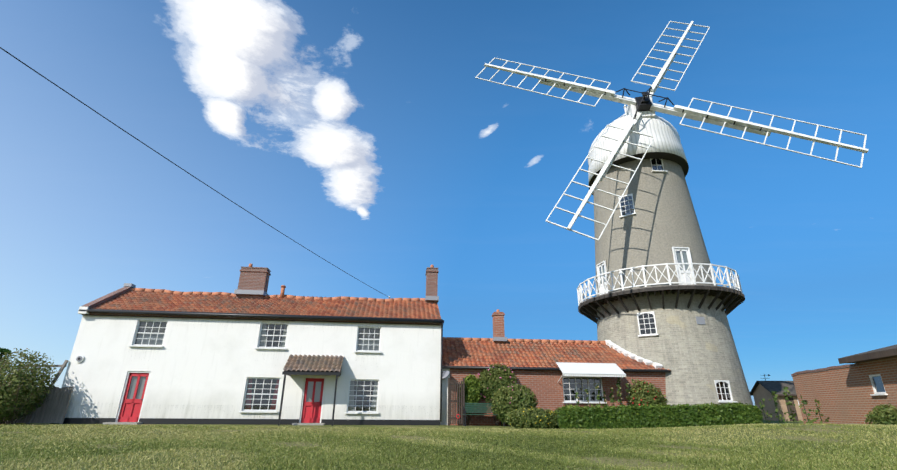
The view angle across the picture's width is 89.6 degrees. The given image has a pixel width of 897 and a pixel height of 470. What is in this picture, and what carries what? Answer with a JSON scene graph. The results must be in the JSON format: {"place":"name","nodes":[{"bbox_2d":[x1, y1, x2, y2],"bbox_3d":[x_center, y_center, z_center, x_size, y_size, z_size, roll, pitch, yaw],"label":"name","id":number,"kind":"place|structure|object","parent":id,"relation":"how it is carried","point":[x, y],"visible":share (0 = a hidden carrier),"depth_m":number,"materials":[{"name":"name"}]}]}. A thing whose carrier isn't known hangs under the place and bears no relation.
{"place":"outdoors","nodes":[
{"label":"outdoors","id":0,"kind":"place"},
{"bbox_2d":[0,420,896,469],"bbox_3d":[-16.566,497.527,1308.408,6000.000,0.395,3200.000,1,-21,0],"label":"ground","id":1,"kind":"structure","parent":0,"point":[789,437],"depth_m":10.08,"materials":[{"name":"green plant"}]},
{"bbox_2d":[0,347,11,362],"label":"tree","id":2,"kind":"object","parent":1,"relation":"on","point":[7,350],"depth_m":23.22,"materials":[{"name":"green plant"}]},
{"bbox_2d":[0,348,57,423],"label":"hawthorn bush","id":3,"kind":"object","parent":1,"relation":"on","point":[16,382],"depth_m":17.25,"materials":[{"name":"green plant"}]},
{"bbox_2d":[5,360,73,423],"bbox_3d":[-20.113,6.121,17.878,9.670,2.480,0.389,3,-21,-6],"label":"close board fence","id":4,"kind":"object","parent":1,"relation":"on","point":[53,409],"visible":0.44,"depth_m":18.05,"materials":[{"name":"grey wood"}]},
{"bbox_2d":[50,263,443,425],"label":"cottage","id":5,"kind":"structure","parent":1,"relation":"on","point":[249,351],"depth_m":19.82,"materials":[{"name":"white paint"}]},
{"bbox_2d":[0,47,389,298],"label":"overhead cable","id":6,"kind":"object","parent":5,"relation":"attached to","point":[162,155],"visible":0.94,"depth_m":10.60,"materials":[{"name":"black plastic"}]},
{"bbox_2d":[448,378,464,425],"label":"garden gate","id":7,"kind":"structure","parent":1,"relation":"on","point":[452,405],"depth_m":19.92,"materials":[{"name":"brown wood"}]},
{"bbox_2d":[456,374,481,425],"bbox_3d":[0.931,7.390,20.328,1.169,2.177,0.585,1,-21,0],"label":"shrub","id":8,"kind":"object","parent":1,"relation":"on","point":[472,388],"depth_m":20.31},
{"bbox_2d":[463,403,504,425],"bbox_3d":[1.517,7.779,19.617,1.750,0.953,0.610,2,-21,-5],"label":"garden bench","id":9,"kind":"object","parent":1,"relation":"on","point":[479,408],"visible":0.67,"depth_m":19.90,"materials":[{"name":"green wood"}]},
{"bbox_2d":[477,362,516,425],"bbox_3d":[2.148,7.196,20.550,2.057,2.721,0.452,1,-21,0],"label":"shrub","id":10,"kind":"object","parent":1,"relation":"on","point":[489,381],"depth_m":20.66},
{"bbox_2d":[491,382,537,426],"bbox_3d":[2.862,7.354,19.619,2.109,1.838,1.532,1,-21,0],"label":"round shrub","id":11,"kind":"object","parent":1,"relation":"on","point":[521,398],"depth_m":19.38,"materials":[{"name":"green plant"}]},
{"bbox_2d":[505,407,557,428],"bbox_3d":[3.329,7.170,17.697,2.298,0.821,0.990,1,-21,0],"label":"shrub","id":12,"kind":"object","parent":1,"relation":"on","point":[529,417],"depth_m":17.44,"materials":[{"name":"green plant"}]},
{"bbox_2d":[440,309,669,425],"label":"brick outbuilding","id":13,"kind":"structure","parent":1,"relation":"on","point":[552,375],"depth_m":21.52,"materials":[{"name":"red brick"}]},
{"bbox_2d":[574,377,634,406],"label":"hollyhock leaves","id":14,"kind":"object","parent":1,"relation":"on","point":[611,393],"visible":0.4,"depth_m":20.56,"materials":[{"name":"green plant"}]},
{"bbox_2d":[628,379,668,406],"bbox_3d":[9.074,7.619,20.542,1.798,2.044,1.189,1,-21,0],"label":"rose bush","id":15,"kind":"object","parent":1,"relation":"on","point":[643,394],"depth_m":20.40,"materials":[{"name":"green plant"}]},
{"bbox_2d":[554,402,763,428],"bbox_3d":[8.361,7.223,18.040,8.512,1.119,1.048,3,-21,-5],"label":"box hedge","id":16,"kind":"object","parent":1,"relation":"on","point":[639,416],"depth_m":17.68,"materials":[{"name":"green plant"}]},
{"bbox_2d":[750,374,802,420],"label":"timber shed","id":17,"kind":"structure","parent":1,"relation":"on","point":[760,390],"depth_m":34.42,"materials":[{"name":"brown wood"}]},
{"bbox_2d":[760,388,821,422],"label":"plant stakes","id":18,"kind":"object","parent":1,"relation":"on","point":[790,408],"depth_m":23.05,"materials":[{"name":"brown wood"}]},
{"bbox_2d":[759,386,828,423],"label":"hollyhock leaves","id":19,"kind":"object","parent":1,"relation":"on","point":[790,403],"visible":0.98,"depth_m":23.17,"materials":[{"name":"green plant"}]},
{"bbox_2d":[791,344,896,424],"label":"brick building","id":20,"kind":"structure","parent":1,"relation":"on","point":[861,387],"depth_m":20.64,"materials":[{"name":"brown brick"}]},
{"bbox_2d":[864,403,896,424],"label":"wall foot shrub","id":21,"kind":"object","parent":1,"relation":"on","point":[882,414],"visible":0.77,"depth_m":17.57,"materials":[{"name":"green plant"}]},
{"bbox_2d":[0,0,896,405],"label":"sky","id":22,"kind":"structure","parent":0,"point":[365,133],"materials":[{"name":"blue"}]},
{"bbox_2d":[593,159,752,405],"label":"mill tower","id":23,"kind":"structure","parent":0,"point":[653,221],"depth_m":24.09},
{"bbox_2d":[588,97,688,194],"bbox_3d":[12.930,-5.859,31.344,6.112,5.832,9.513,-12,-24,30],"label":"windmill cap","id":24,"kind":"object","parent":23,"relation":"on","point":[666,144],"visible":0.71,"depth_m":27.01,"materials":[{"name":"white metal"}]},
{"bbox_2d":[475,21,868,240],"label":"windmill sails","id":25,"kind":"object","parent":24,"relation":"attached to","point":[643,103],"visible":0.98,"depth_m":26.06},
{"bbox_2d":[577,262,744,323],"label":"balcony","id":26,"kind":"structure","parent":23,"relation":"attached to","point":[731,297],"depth_m":23.24,"materials":[{"name":"white wood"}]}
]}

